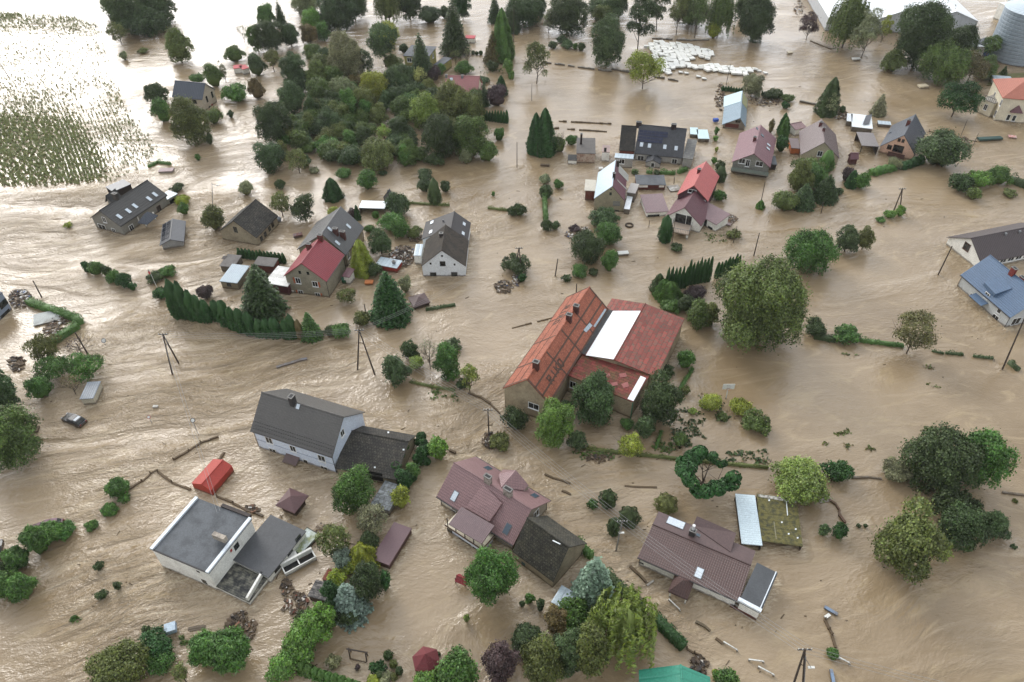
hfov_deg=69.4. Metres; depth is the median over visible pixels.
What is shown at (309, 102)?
leafy tree
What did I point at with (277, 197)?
wispy tree
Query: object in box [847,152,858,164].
maroon garden house
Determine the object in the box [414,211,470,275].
white gable house
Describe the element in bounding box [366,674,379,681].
clipped shrub
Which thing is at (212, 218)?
shrub
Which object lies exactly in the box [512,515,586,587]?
mossy roofed annex
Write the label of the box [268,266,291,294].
panel roofed annex
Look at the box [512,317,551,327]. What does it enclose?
drift line
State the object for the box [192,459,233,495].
red party tent
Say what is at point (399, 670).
clipped shrub
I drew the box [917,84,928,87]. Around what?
floating bundle
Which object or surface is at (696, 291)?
shrub
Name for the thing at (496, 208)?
hedge
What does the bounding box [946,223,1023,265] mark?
white gable brown roof house
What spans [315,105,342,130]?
leafy tree
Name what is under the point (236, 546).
window
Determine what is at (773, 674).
white rail
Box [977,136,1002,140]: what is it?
green skip
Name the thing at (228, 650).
shrub
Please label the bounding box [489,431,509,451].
shrub
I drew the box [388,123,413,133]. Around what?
shrub
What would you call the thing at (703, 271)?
thuja
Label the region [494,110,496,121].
thuja
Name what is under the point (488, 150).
shrub
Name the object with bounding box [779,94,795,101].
shrub
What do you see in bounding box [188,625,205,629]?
floating board
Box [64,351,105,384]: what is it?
tree
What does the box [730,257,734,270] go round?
thuja
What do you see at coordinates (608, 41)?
leafy tree
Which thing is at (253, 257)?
thuja
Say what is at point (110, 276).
shrub
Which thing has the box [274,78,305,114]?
leafy tree
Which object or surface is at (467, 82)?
pink roofed house
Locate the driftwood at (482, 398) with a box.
[468,392,499,413]
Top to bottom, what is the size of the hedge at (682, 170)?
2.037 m
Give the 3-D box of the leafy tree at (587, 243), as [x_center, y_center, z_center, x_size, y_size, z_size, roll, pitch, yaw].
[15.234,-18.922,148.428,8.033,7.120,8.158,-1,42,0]
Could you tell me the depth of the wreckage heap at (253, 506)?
105.37 m
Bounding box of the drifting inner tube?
[625,222,633,227]
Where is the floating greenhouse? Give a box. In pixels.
[295,527,319,553]
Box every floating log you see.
[276,357,307,368]
[544,473,570,483]
[625,485,656,487]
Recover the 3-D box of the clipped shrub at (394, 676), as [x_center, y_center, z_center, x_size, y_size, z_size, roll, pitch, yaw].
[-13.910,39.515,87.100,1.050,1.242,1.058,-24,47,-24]
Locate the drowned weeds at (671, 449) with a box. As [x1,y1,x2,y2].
[572,440,674,459]
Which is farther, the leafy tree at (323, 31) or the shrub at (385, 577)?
the leafy tree at (323, 31)
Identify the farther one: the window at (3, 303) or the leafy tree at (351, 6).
the leafy tree at (351, 6)
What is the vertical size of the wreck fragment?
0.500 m
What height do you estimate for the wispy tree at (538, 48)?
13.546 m
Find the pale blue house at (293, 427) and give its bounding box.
[250,388,364,472]
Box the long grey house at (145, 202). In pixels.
[90,180,177,234]
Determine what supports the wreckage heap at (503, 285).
on the water
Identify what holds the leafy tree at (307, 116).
on the water
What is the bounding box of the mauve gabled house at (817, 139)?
[788,119,839,164]
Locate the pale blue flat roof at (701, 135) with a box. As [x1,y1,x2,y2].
[690,127,709,141]
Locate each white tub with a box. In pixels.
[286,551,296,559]
[617,250,628,255]
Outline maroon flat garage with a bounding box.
[373,522,411,568]
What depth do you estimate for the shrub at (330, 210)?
162.38 m
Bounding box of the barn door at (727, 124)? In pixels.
[725,123,738,127]
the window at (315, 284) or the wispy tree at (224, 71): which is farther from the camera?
the wispy tree at (224, 71)
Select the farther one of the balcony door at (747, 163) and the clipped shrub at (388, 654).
the balcony door at (747, 163)
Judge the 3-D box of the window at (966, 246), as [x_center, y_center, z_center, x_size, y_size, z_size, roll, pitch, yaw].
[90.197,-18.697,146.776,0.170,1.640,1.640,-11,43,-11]
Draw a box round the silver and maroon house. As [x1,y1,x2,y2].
[584,159,628,211]
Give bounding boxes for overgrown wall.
[409,378,455,392]
[586,444,768,468]
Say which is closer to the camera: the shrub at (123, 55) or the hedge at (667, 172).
the hedge at (667, 172)
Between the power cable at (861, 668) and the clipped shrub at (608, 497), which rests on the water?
the clipped shrub at (608, 497)
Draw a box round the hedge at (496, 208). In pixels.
[488,205,506,210]
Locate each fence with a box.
[32,518,64,526]
[129,469,157,489]
[157,470,190,490]
[172,436,218,459]
[215,494,243,508]
[247,508,263,516]
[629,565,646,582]
[654,430,663,448]
[678,366,694,399]
[686,646,701,654]
[824,617,836,647]
[829,499,845,522]
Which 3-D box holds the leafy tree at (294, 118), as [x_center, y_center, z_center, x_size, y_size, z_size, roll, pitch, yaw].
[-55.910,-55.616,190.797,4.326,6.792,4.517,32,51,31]
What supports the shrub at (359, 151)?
on the water
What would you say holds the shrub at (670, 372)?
on the water
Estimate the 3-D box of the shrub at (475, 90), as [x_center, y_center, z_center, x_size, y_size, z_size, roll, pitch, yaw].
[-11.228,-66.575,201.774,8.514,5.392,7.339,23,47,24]
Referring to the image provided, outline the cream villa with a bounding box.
[977,78,1023,122]
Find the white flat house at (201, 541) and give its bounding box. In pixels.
[150,496,255,589]
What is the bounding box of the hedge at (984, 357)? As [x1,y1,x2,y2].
[973,354,993,359]
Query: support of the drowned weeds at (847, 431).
in the water
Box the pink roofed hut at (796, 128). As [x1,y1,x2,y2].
[789,121,805,135]
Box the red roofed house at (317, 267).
[284,233,345,297]
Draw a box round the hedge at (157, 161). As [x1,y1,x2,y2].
[147,159,171,167]
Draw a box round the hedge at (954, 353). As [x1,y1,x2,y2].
[945,350,963,355]
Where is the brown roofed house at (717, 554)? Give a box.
[637,512,777,619]
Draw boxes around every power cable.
[161,332,357,338]
[162,338,216,511]
[164,335,219,509]
[166,327,357,333]
[359,331,486,409]
[363,331,487,407]
[489,415,616,521]
[492,411,620,517]
[496,418,618,519]
[499,414,622,515]
[620,524,797,650]
[622,522,799,647]
[624,520,805,647]
[626,518,805,643]
[805,645,942,681]
[806,649,927,681]
[807,653,911,681]
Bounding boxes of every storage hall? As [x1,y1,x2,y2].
[807,0,873,30]
[864,0,915,32]
[911,0,978,29]
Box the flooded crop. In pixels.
[0,11,158,187]
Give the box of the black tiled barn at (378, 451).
[335,426,415,483]
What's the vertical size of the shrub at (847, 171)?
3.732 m
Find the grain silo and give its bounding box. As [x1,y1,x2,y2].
[989,0,1023,66]
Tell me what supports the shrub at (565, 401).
on the water
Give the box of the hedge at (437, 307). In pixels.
[426,303,454,310]
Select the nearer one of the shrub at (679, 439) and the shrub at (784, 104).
the shrub at (679, 439)
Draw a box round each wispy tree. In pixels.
[104,21,127,43]
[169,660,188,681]
[218,61,226,82]
[263,49,281,71]
[268,191,292,215]
[284,147,309,172]
[312,97,321,108]
[315,522,352,558]
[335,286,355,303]
[348,74,363,86]
[352,494,388,534]
[358,48,375,70]
[376,122,392,139]
[459,360,479,391]
[521,40,550,83]
[543,9,553,32]
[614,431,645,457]
[624,48,666,88]
[668,0,690,34]
[682,0,710,37]
[797,10,819,39]
[825,93,839,110]
[848,6,887,57]
[881,14,894,40]
[892,308,942,353]
[933,534,965,563]
[955,49,997,83]
[976,34,1003,55]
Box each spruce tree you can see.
[239,269,290,321]
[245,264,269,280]
[275,0,286,27]
[300,311,325,343]
[333,582,373,633]
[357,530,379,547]
[367,271,414,330]
[411,32,432,81]
[438,0,470,58]
[480,79,491,107]
[482,31,501,63]
[487,0,499,23]
[569,556,614,617]
[793,183,815,212]
[812,174,838,206]
[869,94,887,117]
[998,66,1007,74]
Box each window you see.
[0,298,7,309]
[0,308,9,318]
[97,223,106,229]
[128,224,134,231]
[233,541,239,550]
[264,436,273,444]
[289,445,296,453]
[295,277,300,283]
[312,281,318,287]
[317,454,325,463]
[340,428,344,438]
[441,501,451,509]
[528,401,538,411]
[534,508,539,516]
[569,381,575,388]
[613,201,619,205]
[637,155,643,160]
[674,213,685,223]
[686,216,691,224]
[738,158,745,164]
[755,161,763,166]
[817,151,822,156]
[962,241,970,252]
[992,313,998,320]
[1010,317,1021,325]
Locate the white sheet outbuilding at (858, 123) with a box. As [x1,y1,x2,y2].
[846,113,872,132]
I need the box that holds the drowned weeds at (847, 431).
[822,352,940,450]
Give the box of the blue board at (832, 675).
[829,669,834,681]
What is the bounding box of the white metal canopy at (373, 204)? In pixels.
[359,200,386,213]
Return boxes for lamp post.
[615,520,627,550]
[804,657,814,681]
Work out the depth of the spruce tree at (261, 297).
133.99 m
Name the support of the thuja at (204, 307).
on the water
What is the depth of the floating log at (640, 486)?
107.50 m
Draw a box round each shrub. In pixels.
[0,545,30,570]
[0,561,5,570]
[0,567,21,597]
[1,572,39,602]
[15,523,51,554]
[23,374,54,399]
[40,520,63,541]
[56,518,76,541]
[62,221,72,227]
[69,615,76,621]
[80,261,88,271]
[83,519,99,531]
[86,260,104,274]
[92,560,103,570]
[94,589,108,600]
[99,502,118,516]
[100,265,111,275]
[103,476,129,498]
[105,269,118,283]
[112,581,122,589]
[114,272,132,287]
[116,492,130,503]
[119,50,126,59]
[127,283,136,290]
[137,47,148,53]
[137,624,175,662]
[141,625,151,633]
[144,650,176,676]
[145,270,162,283]
[149,96,170,121]
[151,286,164,298]
[158,264,177,276]
[168,182,185,192]
[174,194,190,204]
[176,201,188,213]
[186,627,213,667]
[188,72,203,81]
[194,153,200,159]
[195,284,214,299]
[198,204,225,229]
[201,62,226,86]
[204,133,212,144]
[204,624,251,675]
[206,106,223,123]
[219,81,247,101]
[223,44,246,61]
[227,110,233,117]
[237,180,253,194]
[245,52,270,75]
[246,76,266,98]
[264,651,296,681]
[274,179,285,188]
[275,128,291,143]
[276,632,315,668]
[281,74,306,91]
[283,122,305,139]
[283,618,316,648]
[288,120,311,136]
[290,117,311,130]
[290,609,306,622]
[295,110,303,119]
[296,606,333,644]
[298,141,314,152]
[303,107,320,119]
[303,154,311,166]
[304,71,326,88]
[309,52,332,71]
[309,118,321,136]
[309,167,319,173]
[312,132,337,153]
[313,601,336,628]
[314,125,337,141]
[315,137,341,159]
[319,96,339,107]
[319,98,338,116]
[322,146,340,161]
[323,324,335,335]
[323,653,342,670]
[326,567,347,585]
[327,206,337,213]
[331,321,350,338]
[331,545,351,570]
[334,608,360,625]
[335,141,352,157]
[335,168,351,177]
[337,145,360,164]
[339,561,356,573]
[340,111,357,124]
[347,207,353,217]
[353,148,366,162]
[353,310,369,325]
[354,119,377,135]
[355,168,379,189]
[363,224,374,231]
[365,260,382,277]
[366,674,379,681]
[368,659,387,673]
[371,211,378,218]
[375,670,382,679]
[376,211,409,230]
[378,170,386,175]
[379,670,391,681]
[380,568,391,590]
[382,54,403,68]
[383,649,393,660]
[385,75,406,87]
[385,84,407,100]
[385,133,402,145]
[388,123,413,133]
[388,484,410,508]
[389,217,410,238]
[389,659,397,668]
[390,672,397,681]
[395,666,402,675]
[396,274,410,292]
[397,102,416,120]
[397,143,410,166]
[397,469,412,487]
[398,43,407,52]
[398,128,416,137]
[402,80,425,92]
[402,128,417,136]
[403,135,417,145]
[404,461,420,477]
[406,225,423,238]
[409,354,423,369]
[412,447,426,464]
[412,669,438,681]
[413,66,426,80]
[415,146,428,160]
[416,176,430,191]
[417,5,442,22]
[417,167,431,179]
[419,438,426,446]
[421,77,438,89]
[422,152,444,165]
[424,64,441,80]
[424,86,439,100]
[426,435,448,459]
[435,62,445,74]
[439,180,449,191]
[440,5,449,17]
[444,336,461,349]
[454,58,475,74]
[455,378,467,389]
[459,146,472,162]
[463,614,469,621]
[467,87,484,96]
[476,140,498,160]
[480,75,489,82]
[484,59,498,70]
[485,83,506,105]
[489,431,509,451]
[494,127,503,139]
[500,252,530,274]
[500,404,530,429]
[502,58,512,72]
[506,206,516,215]
[513,202,527,215]
[517,272,527,281]
[519,600,524,606]
[525,593,535,603]
[536,598,544,610]
[539,173,550,183]
[539,184,552,197]
[540,219,551,230]
[548,40,557,47]
[551,221,560,229]
[553,179,563,187]
[554,136,565,151]
[555,35,568,43]
[557,593,591,631]
[560,274,571,281]
[561,39,572,49]
[561,399,574,416]
[565,134,577,144]
[566,430,588,451]
[568,223,580,231]
[571,263,588,278]
[572,42,577,48]
[577,42,585,50]
[586,498,597,509]
[588,267,597,275]
[598,488,617,509]
[600,249,618,270]
[606,517,622,536]
[618,506,642,528]
[620,418,634,429]
[653,169,659,174]
[653,492,677,514]
[659,299,681,313]
[663,364,674,379]
[671,242,683,251]
[672,431,687,446]
[676,293,694,310]
[676,349,695,367]
[681,385,690,394]
[683,284,708,299]
[688,407,697,414]
[696,393,722,411]
[705,21,722,37]
[711,157,716,162]
[712,666,739,681]
[713,189,727,200]
[714,127,719,134]
[715,160,725,169]
[717,410,728,422]
[726,228,741,237]
[729,397,752,415]
[740,407,771,436]
[761,88,782,98]
[768,118,775,132]
[769,189,800,210]
[776,135,789,151]
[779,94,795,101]
[781,101,790,107]
[790,157,825,168]
[806,315,829,336]
[818,523,831,535]
[819,459,854,483]
[831,521,848,541]
[832,323,861,344]
[836,188,843,194]
[839,105,845,112]
[842,167,853,180]
[851,172,871,188]
[875,216,885,222]
[878,47,908,71]
[883,209,897,217]
[886,156,902,168]
[896,204,906,216]
[909,126,973,166]
[948,171,975,194]
[962,169,997,186]
[966,186,983,198]
[984,163,1015,184]
[1003,187,1018,197]
[1009,543,1017,549]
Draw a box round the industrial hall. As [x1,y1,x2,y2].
[993,0,1010,19]
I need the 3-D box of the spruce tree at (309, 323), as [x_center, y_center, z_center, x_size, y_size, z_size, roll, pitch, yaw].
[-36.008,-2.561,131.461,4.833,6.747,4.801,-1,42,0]
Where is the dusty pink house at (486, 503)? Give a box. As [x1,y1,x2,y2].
[436,456,550,550]
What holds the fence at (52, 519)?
on the water
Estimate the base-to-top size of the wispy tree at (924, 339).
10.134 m
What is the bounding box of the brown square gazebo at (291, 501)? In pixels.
[275,488,308,515]
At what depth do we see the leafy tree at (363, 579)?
91.36 m
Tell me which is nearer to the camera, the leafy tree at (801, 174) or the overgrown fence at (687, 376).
the overgrown fence at (687, 376)
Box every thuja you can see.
[163,278,182,319]
[173,280,190,320]
[183,289,198,321]
[191,294,202,322]
[198,298,212,323]
[209,299,218,322]
[216,300,226,327]
[225,306,234,330]
[232,308,245,333]
[240,248,244,258]
[241,311,254,335]
[244,248,247,258]
[247,249,251,259]
[251,250,255,259]
[252,319,265,337]
[260,318,271,338]
[267,316,280,339]
[277,253,281,263]
[279,318,290,339]
[281,252,286,263]
[285,313,297,339]
[294,319,302,339]
[296,661,305,676]
[302,664,314,679]
[310,666,319,681]
[316,668,327,681]
[323,671,333,681]
[330,672,339,681]
[337,675,346,681]
[344,677,353,681]
[427,177,441,205]
[491,110,493,121]
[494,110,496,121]
[499,110,502,122]
[502,111,505,122]
[505,110,508,123]
[656,215,673,243]
[666,267,669,280]
[670,266,673,280]
[673,268,677,282]
[677,267,681,287]
[679,266,684,288]
[683,267,688,288]
[687,259,692,285]
[690,262,695,284]
[693,260,698,284]
[696,257,702,283]
[700,259,706,282]
[704,257,709,282]
[707,256,713,281]
[714,262,719,278]
[716,166,726,182]
[719,262,723,277]
[722,260,727,276]
[726,257,730,272]
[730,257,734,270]
[734,254,738,268]
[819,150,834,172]
[866,168,879,175]
[875,165,885,174]
[883,164,891,172]
[887,163,897,171]
[899,161,909,169]
[903,159,914,168]
[909,156,919,166]
[916,154,925,164]
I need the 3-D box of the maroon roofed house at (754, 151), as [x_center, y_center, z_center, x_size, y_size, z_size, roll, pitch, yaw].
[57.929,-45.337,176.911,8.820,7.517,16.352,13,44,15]
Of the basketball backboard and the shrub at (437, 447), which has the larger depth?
the basketball backboard
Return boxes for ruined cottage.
[568,133,609,163]
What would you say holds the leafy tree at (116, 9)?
on the water
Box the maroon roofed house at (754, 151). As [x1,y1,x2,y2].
[731,125,775,176]
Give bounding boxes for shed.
[106,179,131,195]
[158,167,173,172]
[219,254,242,271]
[219,264,249,289]
[233,64,241,73]
[241,64,249,74]
[254,256,279,273]
[307,568,331,602]
[376,257,401,272]
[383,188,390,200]
[465,35,475,43]
[551,585,574,609]
[627,183,638,201]
[635,175,665,189]
[734,494,802,550]
[877,120,890,127]
[991,75,1010,83]
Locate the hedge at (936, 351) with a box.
[932,349,943,354]
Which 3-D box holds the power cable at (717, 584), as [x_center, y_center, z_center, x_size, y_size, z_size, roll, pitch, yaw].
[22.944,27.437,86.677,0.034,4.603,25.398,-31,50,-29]
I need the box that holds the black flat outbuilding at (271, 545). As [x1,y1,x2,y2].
[216,515,305,604]
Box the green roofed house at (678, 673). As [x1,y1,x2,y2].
[639,664,709,681]
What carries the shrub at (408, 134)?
on the water
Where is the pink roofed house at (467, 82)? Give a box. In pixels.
[445,74,482,92]
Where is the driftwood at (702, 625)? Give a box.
[695,620,710,631]
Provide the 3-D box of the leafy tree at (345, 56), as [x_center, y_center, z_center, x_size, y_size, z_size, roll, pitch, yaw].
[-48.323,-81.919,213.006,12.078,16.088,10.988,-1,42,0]
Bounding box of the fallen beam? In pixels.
[799,100,816,104]
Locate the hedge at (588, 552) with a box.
[578,535,595,559]
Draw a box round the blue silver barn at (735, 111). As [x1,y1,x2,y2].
[722,91,747,129]
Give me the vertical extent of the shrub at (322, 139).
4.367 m
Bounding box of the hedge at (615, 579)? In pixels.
[607,567,646,609]
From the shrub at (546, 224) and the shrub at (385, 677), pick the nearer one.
the shrub at (385, 677)
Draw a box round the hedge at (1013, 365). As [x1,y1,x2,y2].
[1007,359,1020,370]
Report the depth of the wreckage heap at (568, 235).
156.02 m
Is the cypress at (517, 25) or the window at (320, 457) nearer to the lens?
the window at (320, 457)
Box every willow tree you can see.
[373,0,402,24]
[585,582,658,677]
[705,0,737,38]
[821,0,871,50]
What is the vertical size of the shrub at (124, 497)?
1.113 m
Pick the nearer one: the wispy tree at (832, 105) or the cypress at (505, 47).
the wispy tree at (832, 105)
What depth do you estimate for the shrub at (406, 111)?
194.09 m
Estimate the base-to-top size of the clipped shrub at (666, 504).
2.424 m
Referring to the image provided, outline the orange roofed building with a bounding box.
[503,286,608,418]
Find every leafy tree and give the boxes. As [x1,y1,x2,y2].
[0,369,22,407]
[0,400,47,472]
[81,637,150,681]
[103,0,145,31]
[115,0,172,37]
[136,0,180,27]
[143,81,168,104]
[163,26,196,62]
[164,94,213,147]
[244,24,262,51]
[250,138,289,174]
[251,99,293,142]
[252,20,285,50]
[256,1,275,22]
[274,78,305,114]
[277,50,307,79]
[278,140,287,152]
[279,20,299,46]
[288,113,298,120]
[288,128,310,147]
[290,0,319,14]
[298,22,318,43]
[299,6,320,27]
[301,43,320,59]
[301,94,320,110]
[302,111,313,133]
[305,73,332,99]
[306,58,328,80]
[314,0,358,30]
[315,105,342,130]
[316,20,330,40]
[317,46,328,57]
[319,578,338,608]
[320,0,353,31]
[322,90,340,101]
[324,65,343,83]
[325,28,364,80]
[328,75,357,98]
[328,121,352,141]
[331,462,380,516]
[334,101,351,117]
[338,87,356,112]
[341,120,354,130]
[341,128,357,144]
[344,0,367,19]
[348,560,384,603]
[352,87,376,108]
[354,126,370,145]
[357,133,395,172]
[358,99,371,112]
[359,69,388,102]
[367,226,391,254]
[368,101,389,124]
[378,90,392,109]
[379,19,399,44]
[381,353,412,388]
[383,62,415,84]
[384,190,410,214]
[387,93,413,116]
[387,114,410,132]
[395,137,419,165]
[398,0,421,20]
[399,338,420,358]
[408,90,441,129]
[409,88,420,96]
[418,112,459,157]
[431,340,460,381]
[433,76,472,117]
[435,644,480,681]
[451,112,491,156]
[453,0,471,19]
[457,90,485,117]
[462,544,520,606]
[480,637,522,681]
[504,0,547,27]
[508,621,541,659]
[519,630,566,681]
[532,396,577,448]
[542,602,569,638]
[544,0,589,38]
[552,626,583,679]
[568,366,616,428]
[569,228,607,264]
[570,620,614,679]
[587,0,625,17]
[588,206,620,226]
[589,10,626,68]
[591,4,612,26]
[593,221,622,245]
[616,0,628,13]
[633,412,656,438]
[636,365,686,426]
[671,0,709,25]
[686,297,713,329]
[705,301,720,326]
[709,247,813,353]
[734,0,745,12]
[735,0,778,42]
[742,72,764,97]
[766,455,832,506]
[782,227,841,276]
[787,158,815,192]
[809,161,829,187]
[834,223,861,253]
[858,225,876,250]
[868,490,953,585]
[880,456,913,482]
[891,0,958,70]
[897,420,989,495]
[916,35,973,86]
[926,484,983,514]
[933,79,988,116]
[937,499,994,553]
[945,22,982,50]
[958,426,1021,489]
[973,53,999,80]
[985,509,1011,539]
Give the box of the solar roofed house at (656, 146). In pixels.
[615,121,696,168]
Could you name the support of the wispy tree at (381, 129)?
on the water
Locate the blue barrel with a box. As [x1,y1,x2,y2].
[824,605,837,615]
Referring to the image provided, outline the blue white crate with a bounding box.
[164,621,176,635]
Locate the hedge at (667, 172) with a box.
[660,168,675,174]
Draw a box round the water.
[0,0,1023,681]
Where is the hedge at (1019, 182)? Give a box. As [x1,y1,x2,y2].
[1007,173,1023,187]
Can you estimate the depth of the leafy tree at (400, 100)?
194.83 m
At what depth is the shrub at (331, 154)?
178.86 m
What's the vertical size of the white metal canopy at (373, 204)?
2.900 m
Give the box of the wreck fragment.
[293,232,302,237]
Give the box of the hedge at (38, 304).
[24,296,84,324]
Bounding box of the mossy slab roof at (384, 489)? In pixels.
[371,480,399,515]
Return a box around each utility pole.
[74,332,87,353]
[483,409,492,434]
[513,8,513,41]
[937,246,952,274]
[1001,319,1023,369]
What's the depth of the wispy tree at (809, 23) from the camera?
232.10 m
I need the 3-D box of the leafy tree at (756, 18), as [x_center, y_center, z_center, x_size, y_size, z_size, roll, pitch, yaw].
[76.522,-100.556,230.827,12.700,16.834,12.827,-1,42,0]
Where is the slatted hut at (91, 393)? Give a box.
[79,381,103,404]
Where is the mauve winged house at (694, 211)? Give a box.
[640,191,730,238]
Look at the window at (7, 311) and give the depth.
138.63 m
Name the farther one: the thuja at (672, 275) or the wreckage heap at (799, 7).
the wreckage heap at (799, 7)
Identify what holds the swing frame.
in the water
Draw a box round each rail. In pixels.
[559,120,610,123]
[567,128,606,131]
[723,641,737,651]
[758,666,774,676]
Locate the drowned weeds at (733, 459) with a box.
[669,393,771,463]
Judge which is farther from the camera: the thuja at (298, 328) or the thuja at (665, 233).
the thuja at (665, 233)
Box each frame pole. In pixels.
[158,333,178,374]
[354,329,375,374]
[515,247,522,262]
[793,648,811,681]
[894,188,905,209]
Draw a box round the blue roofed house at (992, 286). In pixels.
[957,255,1023,327]
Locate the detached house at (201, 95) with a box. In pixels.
[172,80,216,110]
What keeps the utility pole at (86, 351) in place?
on the water
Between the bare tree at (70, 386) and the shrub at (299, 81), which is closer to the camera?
the bare tree at (70, 386)
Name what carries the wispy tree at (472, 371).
on the water
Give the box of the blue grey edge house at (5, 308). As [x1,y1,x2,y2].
[0,292,11,319]
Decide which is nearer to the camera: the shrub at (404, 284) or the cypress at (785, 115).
the shrub at (404, 284)
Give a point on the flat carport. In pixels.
(866, 139)
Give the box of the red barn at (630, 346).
[568,298,683,417]
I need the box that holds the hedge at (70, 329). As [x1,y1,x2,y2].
[47,321,80,344]
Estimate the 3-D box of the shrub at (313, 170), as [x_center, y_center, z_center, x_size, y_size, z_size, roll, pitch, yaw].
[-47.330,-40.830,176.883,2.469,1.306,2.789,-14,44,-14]
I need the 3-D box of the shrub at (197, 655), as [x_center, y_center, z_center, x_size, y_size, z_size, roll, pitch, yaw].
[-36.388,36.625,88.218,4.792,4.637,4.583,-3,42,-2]
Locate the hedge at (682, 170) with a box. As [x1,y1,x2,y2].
[677,166,688,173]
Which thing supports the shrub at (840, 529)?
on the water
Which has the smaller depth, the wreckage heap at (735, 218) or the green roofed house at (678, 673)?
the green roofed house at (678, 673)
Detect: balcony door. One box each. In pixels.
[745,159,749,166]
[892,144,904,153]
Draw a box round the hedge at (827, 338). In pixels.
[813,334,835,342]
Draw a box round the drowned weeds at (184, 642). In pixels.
[70,64,740,645]
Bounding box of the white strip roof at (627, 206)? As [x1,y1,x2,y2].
[624,196,632,214]
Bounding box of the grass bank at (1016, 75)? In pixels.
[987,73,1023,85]
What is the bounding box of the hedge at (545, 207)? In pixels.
[542,193,548,219]
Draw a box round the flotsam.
[50,86,994,672]
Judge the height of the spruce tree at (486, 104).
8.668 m
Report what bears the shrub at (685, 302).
on the water
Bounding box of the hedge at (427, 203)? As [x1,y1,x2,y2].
[409,200,449,206]
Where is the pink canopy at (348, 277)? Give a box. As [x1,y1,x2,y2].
[341,267,354,284]
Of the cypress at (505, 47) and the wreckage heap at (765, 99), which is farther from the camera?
the cypress at (505, 47)
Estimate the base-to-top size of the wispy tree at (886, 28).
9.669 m
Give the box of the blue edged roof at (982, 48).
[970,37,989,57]
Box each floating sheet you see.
[33,311,60,325]
[667,185,679,191]
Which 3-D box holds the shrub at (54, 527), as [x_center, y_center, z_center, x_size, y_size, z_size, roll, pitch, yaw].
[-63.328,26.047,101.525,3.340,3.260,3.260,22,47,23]
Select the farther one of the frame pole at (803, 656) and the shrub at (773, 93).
the shrub at (773, 93)
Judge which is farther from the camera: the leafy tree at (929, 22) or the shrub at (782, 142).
the leafy tree at (929, 22)
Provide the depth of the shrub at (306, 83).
208.65 m
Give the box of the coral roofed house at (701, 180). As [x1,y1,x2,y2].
[677,161,718,202]
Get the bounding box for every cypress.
[321,178,344,202]
[348,541,380,573]
[349,239,372,279]
[353,205,361,220]
[493,7,515,63]
[496,75,508,96]
[507,6,520,34]
[525,112,540,155]
[533,107,558,157]
[648,273,663,293]
[652,278,668,299]
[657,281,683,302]
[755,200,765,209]
[776,112,787,131]
[777,116,790,136]
[813,77,840,117]
[843,170,857,189]
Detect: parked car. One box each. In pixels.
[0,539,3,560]
[61,412,87,427]
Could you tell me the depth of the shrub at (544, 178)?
171.12 m
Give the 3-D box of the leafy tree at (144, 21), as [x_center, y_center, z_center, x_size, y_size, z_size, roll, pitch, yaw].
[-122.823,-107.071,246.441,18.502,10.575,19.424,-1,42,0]
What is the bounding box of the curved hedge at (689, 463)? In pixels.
[672,445,742,498]
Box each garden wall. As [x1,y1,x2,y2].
[546,62,611,71]
[611,68,629,72]
[657,76,678,81]
[852,476,881,479]
[1002,491,1023,495]
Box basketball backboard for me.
[722,384,734,398]
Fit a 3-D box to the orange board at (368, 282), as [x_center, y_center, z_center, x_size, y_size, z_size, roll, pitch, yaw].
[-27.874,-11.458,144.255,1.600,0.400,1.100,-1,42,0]
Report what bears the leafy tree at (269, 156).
on the water
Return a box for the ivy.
[390,431,430,492]
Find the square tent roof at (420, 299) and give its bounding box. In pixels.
[408,293,429,309]
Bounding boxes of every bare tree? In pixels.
[55,371,81,394]
[59,327,99,352]
[235,21,248,41]
[419,335,436,368]
[449,49,461,63]
[461,48,472,60]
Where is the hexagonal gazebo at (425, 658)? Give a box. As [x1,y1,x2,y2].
[412,646,439,671]
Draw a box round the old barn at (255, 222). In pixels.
[219,199,278,245]
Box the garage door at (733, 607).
[730,605,756,619]
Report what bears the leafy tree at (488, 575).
on the water
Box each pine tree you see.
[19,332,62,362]
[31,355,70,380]
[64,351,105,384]
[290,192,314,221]
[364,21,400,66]
[625,0,658,48]
[650,0,670,30]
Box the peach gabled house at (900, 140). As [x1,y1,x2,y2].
[879,114,925,159]
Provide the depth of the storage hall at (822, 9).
246.48 m
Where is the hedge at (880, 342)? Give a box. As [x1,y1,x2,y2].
[859,336,903,347]
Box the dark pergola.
[770,156,776,169]
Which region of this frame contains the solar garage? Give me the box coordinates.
[160,218,185,249]
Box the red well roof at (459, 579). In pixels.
[455,574,465,586]
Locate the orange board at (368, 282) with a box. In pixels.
[365,280,373,284]
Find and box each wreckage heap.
[6,356,26,371]
[8,289,31,307]
[41,322,63,335]
[52,316,68,324]
[224,610,257,639]
[243,504,260,513]
[279,577,294,595]
[280,590,308,614]
[315,522,330,531]
[388,244,413,266]
[407,234,421,242]
[481,431,497,448]
[493,279,513,293]
[511,273,519,286]
[565,226,591,237]
[586,454,611,463]
[689,654,709,674]
[714,83,725,110]
[728,213,738,222]
[748,96,780,105]
[794,0,805,13]
[834,110,847,119]
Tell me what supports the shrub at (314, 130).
on the water
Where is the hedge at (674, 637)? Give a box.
[652,610,687,651]
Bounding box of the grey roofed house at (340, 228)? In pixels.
[297,206,363,266]
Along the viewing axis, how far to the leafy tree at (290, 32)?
234.01 m
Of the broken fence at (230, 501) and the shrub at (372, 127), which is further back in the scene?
the shrub at (372, 127)
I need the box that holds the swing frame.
[346,648,367,662]
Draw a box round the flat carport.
[854,132,878,154]

